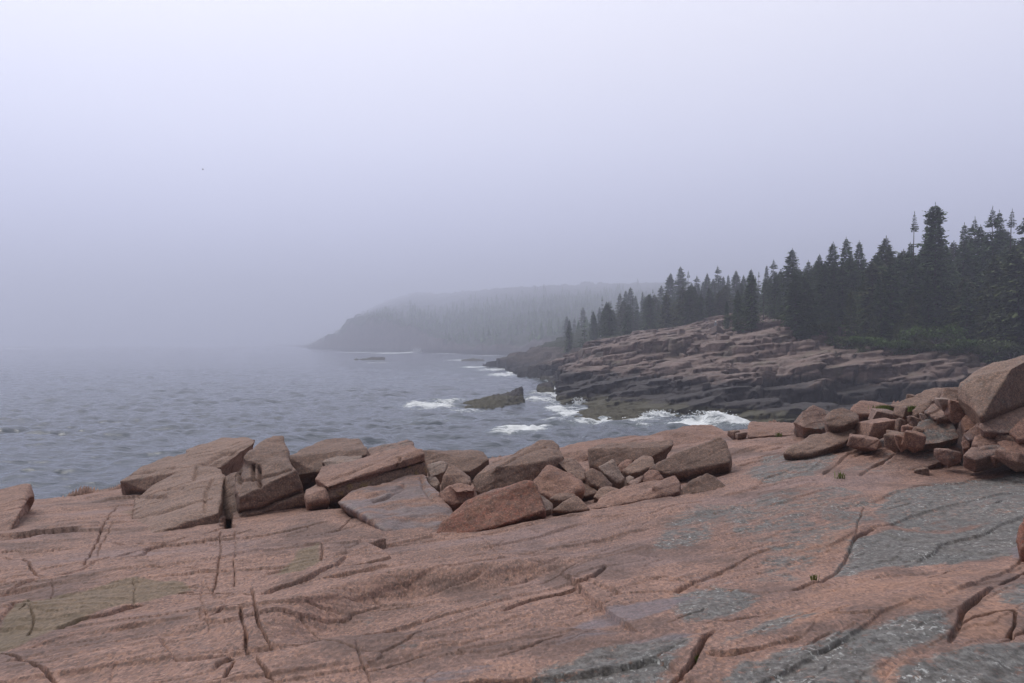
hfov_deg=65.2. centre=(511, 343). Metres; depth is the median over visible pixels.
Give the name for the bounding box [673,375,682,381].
fallen block
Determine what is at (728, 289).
spruce tree
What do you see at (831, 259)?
spruce tree
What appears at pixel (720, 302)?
spruce tree
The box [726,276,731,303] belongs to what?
spruce tree
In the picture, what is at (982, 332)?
spruce tree
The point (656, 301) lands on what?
spruce tree
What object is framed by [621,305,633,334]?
spruce tree
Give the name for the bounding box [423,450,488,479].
rock slab
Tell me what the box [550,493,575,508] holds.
boulder
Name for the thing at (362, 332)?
hills
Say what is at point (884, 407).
grass tuft
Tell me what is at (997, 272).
spruce tree
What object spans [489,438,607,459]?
rock slab
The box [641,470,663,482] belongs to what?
boulder
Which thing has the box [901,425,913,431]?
boulder
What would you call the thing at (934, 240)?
spruce tree
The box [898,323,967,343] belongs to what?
shrub
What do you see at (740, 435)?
boulder
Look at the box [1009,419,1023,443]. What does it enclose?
boulder
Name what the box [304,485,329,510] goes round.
boulder
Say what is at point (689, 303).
spruce tree
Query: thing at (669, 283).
spruce tree
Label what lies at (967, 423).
boulder
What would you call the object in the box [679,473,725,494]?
boulder
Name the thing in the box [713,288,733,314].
spruce tree
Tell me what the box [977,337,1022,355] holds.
shrub
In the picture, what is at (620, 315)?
spruce tree
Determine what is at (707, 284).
spruce tree
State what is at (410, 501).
rock slab
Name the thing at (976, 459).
boulder
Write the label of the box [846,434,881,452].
boulder
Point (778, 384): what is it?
rocky headland
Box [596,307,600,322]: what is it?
spruce tree
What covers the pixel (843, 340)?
shrub
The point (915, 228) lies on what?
spruce tree
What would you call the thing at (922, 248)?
spruce tree
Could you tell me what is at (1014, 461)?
boulder
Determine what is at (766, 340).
fallen block
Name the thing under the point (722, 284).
spruce tree
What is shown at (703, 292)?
spruce tree
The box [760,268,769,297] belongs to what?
spruce tree
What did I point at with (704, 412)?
sea spray
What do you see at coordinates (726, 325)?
spruce tree
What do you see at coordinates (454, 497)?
boulder
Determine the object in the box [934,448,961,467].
boulder
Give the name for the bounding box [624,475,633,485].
boulder
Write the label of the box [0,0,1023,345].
sky
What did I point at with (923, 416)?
boulder
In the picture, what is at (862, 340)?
shrub
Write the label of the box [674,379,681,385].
fallen block
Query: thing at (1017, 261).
spruce tree
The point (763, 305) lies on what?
spruce tree
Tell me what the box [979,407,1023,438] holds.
rock slab
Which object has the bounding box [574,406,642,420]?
sea rock
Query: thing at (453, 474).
boulder
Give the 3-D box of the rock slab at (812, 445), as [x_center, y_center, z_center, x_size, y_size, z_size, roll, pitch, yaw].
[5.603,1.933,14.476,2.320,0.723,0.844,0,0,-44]
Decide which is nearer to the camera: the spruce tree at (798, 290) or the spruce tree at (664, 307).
the spruce tree at (798, 290)
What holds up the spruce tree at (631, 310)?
on the hills
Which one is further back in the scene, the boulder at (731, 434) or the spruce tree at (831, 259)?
the spruce tree at (831, 259)
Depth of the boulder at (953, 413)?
13.49 m
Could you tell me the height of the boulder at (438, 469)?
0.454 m
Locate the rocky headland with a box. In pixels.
[539,313,1006,422]
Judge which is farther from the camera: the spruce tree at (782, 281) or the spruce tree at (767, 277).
the spruce tree at (767, 277)
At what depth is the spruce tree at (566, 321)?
372.61 m
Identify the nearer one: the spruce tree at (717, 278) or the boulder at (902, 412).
the boulder at (902, 412)
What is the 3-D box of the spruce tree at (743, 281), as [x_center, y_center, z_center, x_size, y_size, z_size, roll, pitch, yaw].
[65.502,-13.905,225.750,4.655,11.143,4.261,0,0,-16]
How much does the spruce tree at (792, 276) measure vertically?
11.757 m
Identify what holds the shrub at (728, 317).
on the rocky headland
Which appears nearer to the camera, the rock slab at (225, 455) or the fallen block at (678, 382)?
the rock slab at (225, 455)
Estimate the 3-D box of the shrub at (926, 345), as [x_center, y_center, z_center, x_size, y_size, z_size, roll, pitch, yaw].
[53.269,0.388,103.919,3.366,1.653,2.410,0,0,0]
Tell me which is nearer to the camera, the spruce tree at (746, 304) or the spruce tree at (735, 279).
the spruce tree at (746, 304)
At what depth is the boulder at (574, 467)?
13.12 m
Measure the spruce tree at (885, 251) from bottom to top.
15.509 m
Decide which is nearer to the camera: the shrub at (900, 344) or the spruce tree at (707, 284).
the shrub at (900, 344)
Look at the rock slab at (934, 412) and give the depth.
13.84 m
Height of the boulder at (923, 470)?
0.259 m
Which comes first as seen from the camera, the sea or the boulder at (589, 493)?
the boulder at (589, 493)
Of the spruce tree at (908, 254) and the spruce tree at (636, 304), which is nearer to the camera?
the spruce tree at (908, 254)
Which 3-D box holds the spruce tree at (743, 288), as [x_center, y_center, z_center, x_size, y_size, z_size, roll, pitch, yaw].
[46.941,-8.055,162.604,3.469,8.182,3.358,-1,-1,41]
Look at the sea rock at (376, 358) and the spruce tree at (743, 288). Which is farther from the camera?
the sea rock at (376, 358)
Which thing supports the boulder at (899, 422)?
on the ground
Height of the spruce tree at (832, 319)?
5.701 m
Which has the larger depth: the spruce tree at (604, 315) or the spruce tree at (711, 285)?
the spruce tree at (711, 285)
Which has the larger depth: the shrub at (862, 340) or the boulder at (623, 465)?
the shrub at (862, 340)
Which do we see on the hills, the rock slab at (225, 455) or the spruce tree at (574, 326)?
the spruce tree at (574, 326)
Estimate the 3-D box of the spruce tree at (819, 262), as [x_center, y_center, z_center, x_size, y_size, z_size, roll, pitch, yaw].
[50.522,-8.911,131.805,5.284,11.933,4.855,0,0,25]
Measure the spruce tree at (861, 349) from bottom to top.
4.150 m
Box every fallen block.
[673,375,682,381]
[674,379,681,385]
[691,343,700,348]
[702,383,709,388]
[709,325,721,334]
[715,333,729,339]
[761,337,771,343]
[780,327,790,330]
[811,336,828,342]
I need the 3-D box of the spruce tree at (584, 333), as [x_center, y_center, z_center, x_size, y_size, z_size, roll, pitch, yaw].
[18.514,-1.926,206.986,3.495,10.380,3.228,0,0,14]
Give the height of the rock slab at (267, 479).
1.682 m
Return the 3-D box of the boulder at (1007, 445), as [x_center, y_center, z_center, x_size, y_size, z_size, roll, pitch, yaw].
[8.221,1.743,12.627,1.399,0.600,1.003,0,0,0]
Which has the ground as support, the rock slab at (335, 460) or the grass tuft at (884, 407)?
the rock slab at (335, 460)
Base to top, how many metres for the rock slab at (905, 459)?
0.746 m
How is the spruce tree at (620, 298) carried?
on the hills
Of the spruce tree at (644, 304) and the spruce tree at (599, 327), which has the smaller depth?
the spruce tree at (644, 304)
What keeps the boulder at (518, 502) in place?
on the ground
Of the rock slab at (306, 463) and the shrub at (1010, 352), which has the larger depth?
the shrub at (1010, 352)
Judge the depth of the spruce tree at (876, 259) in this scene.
115.00 m
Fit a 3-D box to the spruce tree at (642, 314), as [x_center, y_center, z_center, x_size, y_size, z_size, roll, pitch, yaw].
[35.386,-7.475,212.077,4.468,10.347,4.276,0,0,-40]
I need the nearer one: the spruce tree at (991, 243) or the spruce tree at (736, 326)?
the spruce tree at (991, 243)
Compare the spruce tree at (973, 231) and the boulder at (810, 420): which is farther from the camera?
the spruce tree at (973, 231)
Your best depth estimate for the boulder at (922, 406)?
14.36 m
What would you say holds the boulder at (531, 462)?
on the ground
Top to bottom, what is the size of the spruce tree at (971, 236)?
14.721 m
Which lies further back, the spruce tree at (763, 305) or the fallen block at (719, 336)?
the spruce tree at (763, 305)
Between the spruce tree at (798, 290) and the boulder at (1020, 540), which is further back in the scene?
the spruce tree at (798, 290)
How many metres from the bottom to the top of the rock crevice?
0.928 m
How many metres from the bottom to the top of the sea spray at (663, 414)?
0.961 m
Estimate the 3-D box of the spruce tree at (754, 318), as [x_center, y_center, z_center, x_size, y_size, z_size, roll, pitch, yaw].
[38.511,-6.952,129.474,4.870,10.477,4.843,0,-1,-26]
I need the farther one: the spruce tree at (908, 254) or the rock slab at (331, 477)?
the spruce tree at (908, 254)
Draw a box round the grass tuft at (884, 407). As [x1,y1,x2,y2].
[872,405,893,410]
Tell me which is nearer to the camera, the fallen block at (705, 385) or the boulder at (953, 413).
the boulder at (953, 413)
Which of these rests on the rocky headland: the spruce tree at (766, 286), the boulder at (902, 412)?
the spruce tree at (766, 286)
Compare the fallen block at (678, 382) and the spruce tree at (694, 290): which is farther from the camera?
the spruce tree at (694, 290)
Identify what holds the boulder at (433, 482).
on the ground
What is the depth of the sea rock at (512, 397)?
104.61 m
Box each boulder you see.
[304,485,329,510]
[426,477,440,492]
[427,461,447,483]
[436,480,545,532]
[439,483,476,511]
[441,463,470,490]
[473,440,563,494]
[533,465,584,500]
[539,494,552,515]
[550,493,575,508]
[552,496,589,515]
[559,458,585,483]
[582,483,596,501]
[584,468,611,490]
[588,439,672,471]
[591,476,680,508]
[593,486,617,502]
[599,459,624,488]
[618,459,631,472]
[622,456,654,479]
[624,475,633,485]
[628,476,643,484]
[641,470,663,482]
[649,437,731,481]
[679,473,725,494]
[727,430,739,439]
[735,432,746,439]
[793,405,828,437]
[824,408,858,432]
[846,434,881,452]
[854,418,895,438]
[868,408,896,419]
[884,432,903,452]
[892,406,912,423]
[894,418,905,431]
[894,434,906,451]
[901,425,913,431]
[901,430,925,452]
[906,394,915,398]
[907,416,920,426]
[912,399,931,417]
[912,426,923,432]
[914,467,929,475]
[919,413,927,420]
[934,397,949,410]
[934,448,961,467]
[940,387,957,400]
[944,400,963,423]
[958,355,1023,423]
[961,415,974,433]
[961,440,969,454]
[962,423,980,447]
[963,444,1005,471]
[971,435,996,446]
[990,455,999,466]
[994,449,1023,471]
[995,434,1015,441]
[997,440,1023,471]
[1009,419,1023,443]
[1016,518,1023,561]
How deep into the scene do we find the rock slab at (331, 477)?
12.69 m
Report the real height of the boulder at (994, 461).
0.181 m
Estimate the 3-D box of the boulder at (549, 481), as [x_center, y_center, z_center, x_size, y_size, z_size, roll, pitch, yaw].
[0.705,2.286,12.399,0.791,0.809,1.378,0,0,0]
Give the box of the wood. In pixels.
[366,276,773,343]
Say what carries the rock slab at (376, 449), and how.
on the ground
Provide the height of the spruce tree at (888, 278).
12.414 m
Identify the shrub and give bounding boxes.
[724,315,734,321]
[833,335,858,346]
[848,336,875,345]
[869,336,887,347]
[874,339,912,351]
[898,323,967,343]
[910,341,934,352]
[932,340,969,354]
[936,337,982,352]
[956,346,992,357]
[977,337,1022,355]
[991,341,1023,358]
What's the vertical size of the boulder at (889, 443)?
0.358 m
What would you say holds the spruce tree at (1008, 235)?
on the hills
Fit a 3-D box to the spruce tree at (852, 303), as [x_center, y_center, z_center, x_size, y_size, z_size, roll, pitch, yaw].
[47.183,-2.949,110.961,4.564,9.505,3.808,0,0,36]
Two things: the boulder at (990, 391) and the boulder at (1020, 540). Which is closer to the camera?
the boulder at (1020, 540)
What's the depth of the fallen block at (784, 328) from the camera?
116.59 m
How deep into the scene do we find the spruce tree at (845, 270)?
124.29 m
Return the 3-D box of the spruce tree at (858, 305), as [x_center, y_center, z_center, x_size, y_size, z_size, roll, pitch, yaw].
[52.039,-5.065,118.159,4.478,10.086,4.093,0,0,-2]
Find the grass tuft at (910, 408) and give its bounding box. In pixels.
[907,405,915,411]
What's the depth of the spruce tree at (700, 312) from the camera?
164.01 m
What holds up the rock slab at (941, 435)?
on the ground
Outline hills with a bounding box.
[275,281,762,378]
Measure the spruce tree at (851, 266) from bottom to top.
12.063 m
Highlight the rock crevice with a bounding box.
[223,472,237,528]
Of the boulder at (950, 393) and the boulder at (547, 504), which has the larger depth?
the boulder at (950, 393)
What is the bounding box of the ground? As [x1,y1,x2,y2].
[0,401,1023,682]
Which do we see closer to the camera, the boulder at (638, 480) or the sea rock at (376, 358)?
the boulder at (638, 480)
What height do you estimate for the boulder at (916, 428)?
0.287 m
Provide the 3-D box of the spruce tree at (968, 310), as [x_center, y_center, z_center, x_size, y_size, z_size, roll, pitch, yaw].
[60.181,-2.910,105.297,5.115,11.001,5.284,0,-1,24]
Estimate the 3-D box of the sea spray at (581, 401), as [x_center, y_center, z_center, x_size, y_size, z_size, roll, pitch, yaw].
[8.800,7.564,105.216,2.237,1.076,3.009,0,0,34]
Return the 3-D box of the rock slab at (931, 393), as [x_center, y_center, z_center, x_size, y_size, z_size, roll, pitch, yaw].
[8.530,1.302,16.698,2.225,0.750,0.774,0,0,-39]
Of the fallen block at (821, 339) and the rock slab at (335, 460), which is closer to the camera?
the rock slab at (335, 460)
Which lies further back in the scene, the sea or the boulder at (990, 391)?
the sea
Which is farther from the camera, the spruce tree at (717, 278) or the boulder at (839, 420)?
the spruce tree at (717, 278)
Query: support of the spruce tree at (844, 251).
on the hills
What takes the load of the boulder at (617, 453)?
on the ground
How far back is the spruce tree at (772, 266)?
173.40 m
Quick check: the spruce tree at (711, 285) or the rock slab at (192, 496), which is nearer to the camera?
the rock slab at (192, 496)
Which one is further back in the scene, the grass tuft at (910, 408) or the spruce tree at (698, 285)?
the spruce tree at (698, 285)
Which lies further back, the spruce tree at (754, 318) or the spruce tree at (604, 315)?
the spruce tree at (604, 315)
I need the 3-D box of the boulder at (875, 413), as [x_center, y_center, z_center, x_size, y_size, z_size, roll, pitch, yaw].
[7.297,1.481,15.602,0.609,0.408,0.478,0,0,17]
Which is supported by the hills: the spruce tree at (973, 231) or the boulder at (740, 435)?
the spruce tree at (973, 231)
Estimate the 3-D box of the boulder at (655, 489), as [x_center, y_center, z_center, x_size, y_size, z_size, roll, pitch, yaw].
[1.798,2.319,11.861,1.766,0.679,1.078,0,0,-15]
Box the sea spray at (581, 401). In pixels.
[566,397,585,403]
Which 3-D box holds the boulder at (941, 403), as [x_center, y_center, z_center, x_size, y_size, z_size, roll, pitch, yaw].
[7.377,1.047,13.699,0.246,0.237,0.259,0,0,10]
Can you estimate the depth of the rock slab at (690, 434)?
18.76 m
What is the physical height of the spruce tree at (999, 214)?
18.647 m
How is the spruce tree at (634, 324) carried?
on the hills
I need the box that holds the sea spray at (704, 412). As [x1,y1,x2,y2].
[671,410,740,418]
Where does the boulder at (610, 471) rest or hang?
on the ground
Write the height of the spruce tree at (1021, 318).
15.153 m
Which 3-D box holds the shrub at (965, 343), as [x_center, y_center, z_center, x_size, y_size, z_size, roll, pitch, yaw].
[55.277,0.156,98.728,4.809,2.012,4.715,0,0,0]
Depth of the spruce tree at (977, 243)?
127.20 m
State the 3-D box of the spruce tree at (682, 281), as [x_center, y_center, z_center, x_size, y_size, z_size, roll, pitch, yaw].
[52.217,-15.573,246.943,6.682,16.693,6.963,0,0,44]
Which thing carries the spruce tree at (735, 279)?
on the hills
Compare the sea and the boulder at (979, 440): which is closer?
the boulder at (979, 440)
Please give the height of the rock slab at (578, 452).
0.987 m
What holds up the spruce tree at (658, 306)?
on the hills
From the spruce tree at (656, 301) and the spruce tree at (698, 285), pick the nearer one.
the spruce tree at (656, 301)
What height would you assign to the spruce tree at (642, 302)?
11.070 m
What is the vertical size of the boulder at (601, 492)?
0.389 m
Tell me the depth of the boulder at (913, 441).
12.99 m
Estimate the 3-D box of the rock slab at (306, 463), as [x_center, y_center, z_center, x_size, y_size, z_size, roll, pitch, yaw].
[-3.501,2.416,15.911,1.496,0.977,2.573,0,0,0]
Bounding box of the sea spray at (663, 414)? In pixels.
[643,409,678,415]
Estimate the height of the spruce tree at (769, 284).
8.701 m
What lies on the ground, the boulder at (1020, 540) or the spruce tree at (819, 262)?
the boulder at (1020, 540)
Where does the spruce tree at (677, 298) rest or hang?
on the hills
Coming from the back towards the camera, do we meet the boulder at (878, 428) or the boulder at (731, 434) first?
the boulder at (731, 434)
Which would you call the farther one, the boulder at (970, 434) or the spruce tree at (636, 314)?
the spruce tree at (636, 314)
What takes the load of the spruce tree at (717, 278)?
on the hills
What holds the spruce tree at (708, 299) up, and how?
on the hills
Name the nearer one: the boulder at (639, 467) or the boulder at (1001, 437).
the boulder at (1001, 437)
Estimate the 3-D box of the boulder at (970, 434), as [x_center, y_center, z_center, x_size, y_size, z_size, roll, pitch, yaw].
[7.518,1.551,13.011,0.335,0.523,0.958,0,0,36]
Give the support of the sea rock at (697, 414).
in the sea
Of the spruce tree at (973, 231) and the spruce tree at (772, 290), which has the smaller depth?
the spruce tree at (973, 231)
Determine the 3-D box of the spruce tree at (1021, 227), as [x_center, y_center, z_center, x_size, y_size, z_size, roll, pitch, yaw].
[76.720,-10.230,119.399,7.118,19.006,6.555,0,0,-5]
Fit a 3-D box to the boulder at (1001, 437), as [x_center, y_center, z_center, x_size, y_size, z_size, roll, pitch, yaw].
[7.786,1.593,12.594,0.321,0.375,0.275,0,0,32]
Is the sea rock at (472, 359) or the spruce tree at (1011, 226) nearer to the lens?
the spruce tree at (1011, 226)
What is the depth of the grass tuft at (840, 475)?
11.56 m
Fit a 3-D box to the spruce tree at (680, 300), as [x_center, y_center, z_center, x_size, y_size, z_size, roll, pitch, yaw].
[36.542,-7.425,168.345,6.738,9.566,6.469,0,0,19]
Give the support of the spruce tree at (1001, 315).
on the rocky headland
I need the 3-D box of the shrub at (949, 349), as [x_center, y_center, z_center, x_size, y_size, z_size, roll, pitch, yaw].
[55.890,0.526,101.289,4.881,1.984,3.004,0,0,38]
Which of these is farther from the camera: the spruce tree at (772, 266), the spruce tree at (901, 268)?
the spruce tree at (772, 266)
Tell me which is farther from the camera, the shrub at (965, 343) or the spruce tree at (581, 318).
the spruce tree at (581, 318)
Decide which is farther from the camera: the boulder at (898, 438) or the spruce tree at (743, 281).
the spruce tree at (743, 281)
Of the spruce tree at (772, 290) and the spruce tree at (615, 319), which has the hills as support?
the spruce tree at (615, 319)
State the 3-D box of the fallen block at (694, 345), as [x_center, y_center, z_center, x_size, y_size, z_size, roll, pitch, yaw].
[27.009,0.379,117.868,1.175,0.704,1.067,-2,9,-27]
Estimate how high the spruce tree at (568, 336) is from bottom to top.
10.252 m
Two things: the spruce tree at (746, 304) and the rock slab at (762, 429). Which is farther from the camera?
the spruce tree at (746, 304)
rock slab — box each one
[0,484,34,530]
[120,437,254,494]
[132,465,224,532]
[235,436,305,516]
[289,438,366,490]
[315,444,424,490]
[322,456,361,465]
[328,463,426,508]
[338,474,452,531]
[366,439,414,455]
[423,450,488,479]
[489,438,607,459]
[561,435,664,461]
[652,425,728,445]
[748,421,794,438]
[783,429,855,459]
[850,400,886,421]
[881,443,962,470]
[889,388,942,409]
[908,418,958,451]
[924,404,958,429]
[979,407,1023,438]
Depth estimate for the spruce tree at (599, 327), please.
217.58 m
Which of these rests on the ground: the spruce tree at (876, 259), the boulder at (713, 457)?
the boulder at (713, 457)
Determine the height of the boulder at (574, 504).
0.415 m
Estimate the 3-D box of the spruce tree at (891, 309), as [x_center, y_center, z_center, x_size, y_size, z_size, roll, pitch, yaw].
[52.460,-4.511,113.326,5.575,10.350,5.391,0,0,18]
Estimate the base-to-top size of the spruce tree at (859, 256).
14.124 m
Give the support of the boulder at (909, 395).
on the ground
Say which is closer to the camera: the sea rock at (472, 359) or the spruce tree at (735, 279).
the spruce tree at (735, 279)
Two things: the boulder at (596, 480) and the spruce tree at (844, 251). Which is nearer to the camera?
the boulder at (596, 480)
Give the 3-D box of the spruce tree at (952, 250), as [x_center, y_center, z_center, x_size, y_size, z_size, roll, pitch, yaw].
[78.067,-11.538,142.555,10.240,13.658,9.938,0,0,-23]
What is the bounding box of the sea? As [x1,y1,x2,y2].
[0,346,750,498]
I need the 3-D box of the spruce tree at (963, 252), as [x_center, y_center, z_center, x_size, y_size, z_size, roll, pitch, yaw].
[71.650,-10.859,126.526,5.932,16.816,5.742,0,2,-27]
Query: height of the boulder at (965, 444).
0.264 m
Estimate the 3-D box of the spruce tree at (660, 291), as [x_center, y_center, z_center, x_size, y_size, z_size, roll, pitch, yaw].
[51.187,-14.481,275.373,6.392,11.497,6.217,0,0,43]
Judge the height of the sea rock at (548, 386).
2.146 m
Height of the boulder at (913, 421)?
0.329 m
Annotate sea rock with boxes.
[354,357,384,359]
[459,386,524,409]
[461,358,484,360]
[536,381,554,392]
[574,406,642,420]
[675,412,739,416]
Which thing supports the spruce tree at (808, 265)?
on the rocky headland
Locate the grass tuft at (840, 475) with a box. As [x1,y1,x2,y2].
[834,471,844,478]
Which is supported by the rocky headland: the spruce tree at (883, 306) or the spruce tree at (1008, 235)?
the spruce tree at (883, 306)
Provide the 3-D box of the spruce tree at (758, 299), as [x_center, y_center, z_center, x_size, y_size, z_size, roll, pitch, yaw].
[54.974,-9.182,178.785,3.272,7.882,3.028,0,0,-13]
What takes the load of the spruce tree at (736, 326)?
on the rocky headland
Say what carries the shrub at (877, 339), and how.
on the rocky headland
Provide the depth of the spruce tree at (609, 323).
177.77 m
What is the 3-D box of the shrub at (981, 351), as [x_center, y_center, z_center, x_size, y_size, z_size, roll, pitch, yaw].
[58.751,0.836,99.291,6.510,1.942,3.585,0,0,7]
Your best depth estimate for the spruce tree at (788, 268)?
139.36 m
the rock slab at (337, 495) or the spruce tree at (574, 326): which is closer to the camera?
the rock slab at (337, 495)
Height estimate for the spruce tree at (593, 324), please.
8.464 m
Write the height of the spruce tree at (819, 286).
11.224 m
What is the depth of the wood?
871.75 m
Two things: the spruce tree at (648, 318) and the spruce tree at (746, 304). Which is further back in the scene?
the spruce tree at (648, 318)
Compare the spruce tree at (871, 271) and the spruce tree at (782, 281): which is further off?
the spruce tree at (782, 281)
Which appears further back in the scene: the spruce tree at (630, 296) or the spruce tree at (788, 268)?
the spruce tree at (630, 296)
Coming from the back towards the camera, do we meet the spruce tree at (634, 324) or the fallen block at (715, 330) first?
the spruce tree at (634, 324)
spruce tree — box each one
[560,319,575,352]
[562,316,568,336]
[571,318,575,332]
[575,308,588,331]
[578,317,588,347]
[587,311,596,339]
[589,316,599,340]
[596,301,618,337]
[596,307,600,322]
[597,311,603,337]
[599,303,617,335]
[605,310,619,336]
[615,293,622,319]
[616,301,635,334]
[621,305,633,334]
[625,287,636,318]
[627,304,633,322]
[629,300,638,330]
[633,295,639,316]
[633,303,642,330]
[638,294,658,329]
[638,297,646,329]
[640,291,644,314]
[640,294,657,329]
[642,295,665,322]
[655,285,664,309]
[655,292,676,327]
[655,304,660,328]
[660,273,676,315]
[670,286,688,326]
[672,266,690,307]
[672,288,681,319]
[676,286,697,325]
[686,286,699,322]
[690,282,699,315]
[693,277,700,296]
[693,294,707,321]
[699,282,706,311]
[704,274,710,306]
[704,288,718,316]
[706,291,729,315]
[709,279,716,296]
[712,266,721,292]
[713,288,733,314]
[718,276,725,290]
[718,285,734,313]
[722,302,731,328]
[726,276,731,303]
[730,272,740,307]
[730,290,747,332]
[735,270,764,331]
[738,285,744,311]
[740,274,746,292]
[741,286,761,322]
[754,286,762,310]
[757,283,768,319]
[759,279,767,315]
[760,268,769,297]
[764,277,783,319]
[764,278,772,316]
[768,259,777,285]
[769,248,803,316]
[769,275,782,318]
[773,276,810,339]
[776,265,814,339]
[780,276,786,314]
[802,260,816,288]
[812,254,823,306]
[814,261,832,333]
[819,242,839,297]
[824,312,842,348]
[834,289,866,349]
[836,239,860,292]
[837,261,855,318]
[841,255,861,318]
[847,258,895,347]
[849,280,868,335]
[852,253,901,335]
[853,242,866,292]
[855,327,867,352]
[858,235,899,301]
[863,278,898,349]
[868,280,900,347]
[873,263,915,349]
[891,253,911,338]
[902,211,924,292]
[904,242,916,280]
[914,202,955,350]
[914,247,951,317]
[942,241,964,271]
[948,280,982,350]
[954,222,976,291]
[959,235,979,278]
[962,219,980,300]
[962,252,1022,348]
[967,225,991,300]
[969,284,1004,363]
[973,207,1006,308]
[976,241,1023,360]
[980,305,1018,364]
[990,210,1013,257]
[1003,208,1017,269]
[1004,232,1012,248]
[1010,218,1023,277]
[1014,273,1023,354]
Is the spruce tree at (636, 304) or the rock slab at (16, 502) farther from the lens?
the spruce tree at (636, 304)
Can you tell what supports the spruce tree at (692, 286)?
on the hills
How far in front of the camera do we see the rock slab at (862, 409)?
17.79 m
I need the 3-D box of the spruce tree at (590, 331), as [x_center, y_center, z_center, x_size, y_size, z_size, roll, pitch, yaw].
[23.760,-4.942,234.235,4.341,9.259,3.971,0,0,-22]
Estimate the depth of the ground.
6.60 m
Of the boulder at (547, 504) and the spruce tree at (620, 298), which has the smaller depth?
the boulder at (547, 504)
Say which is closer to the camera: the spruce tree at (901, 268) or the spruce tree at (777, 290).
the spruce tree at (901, 268)

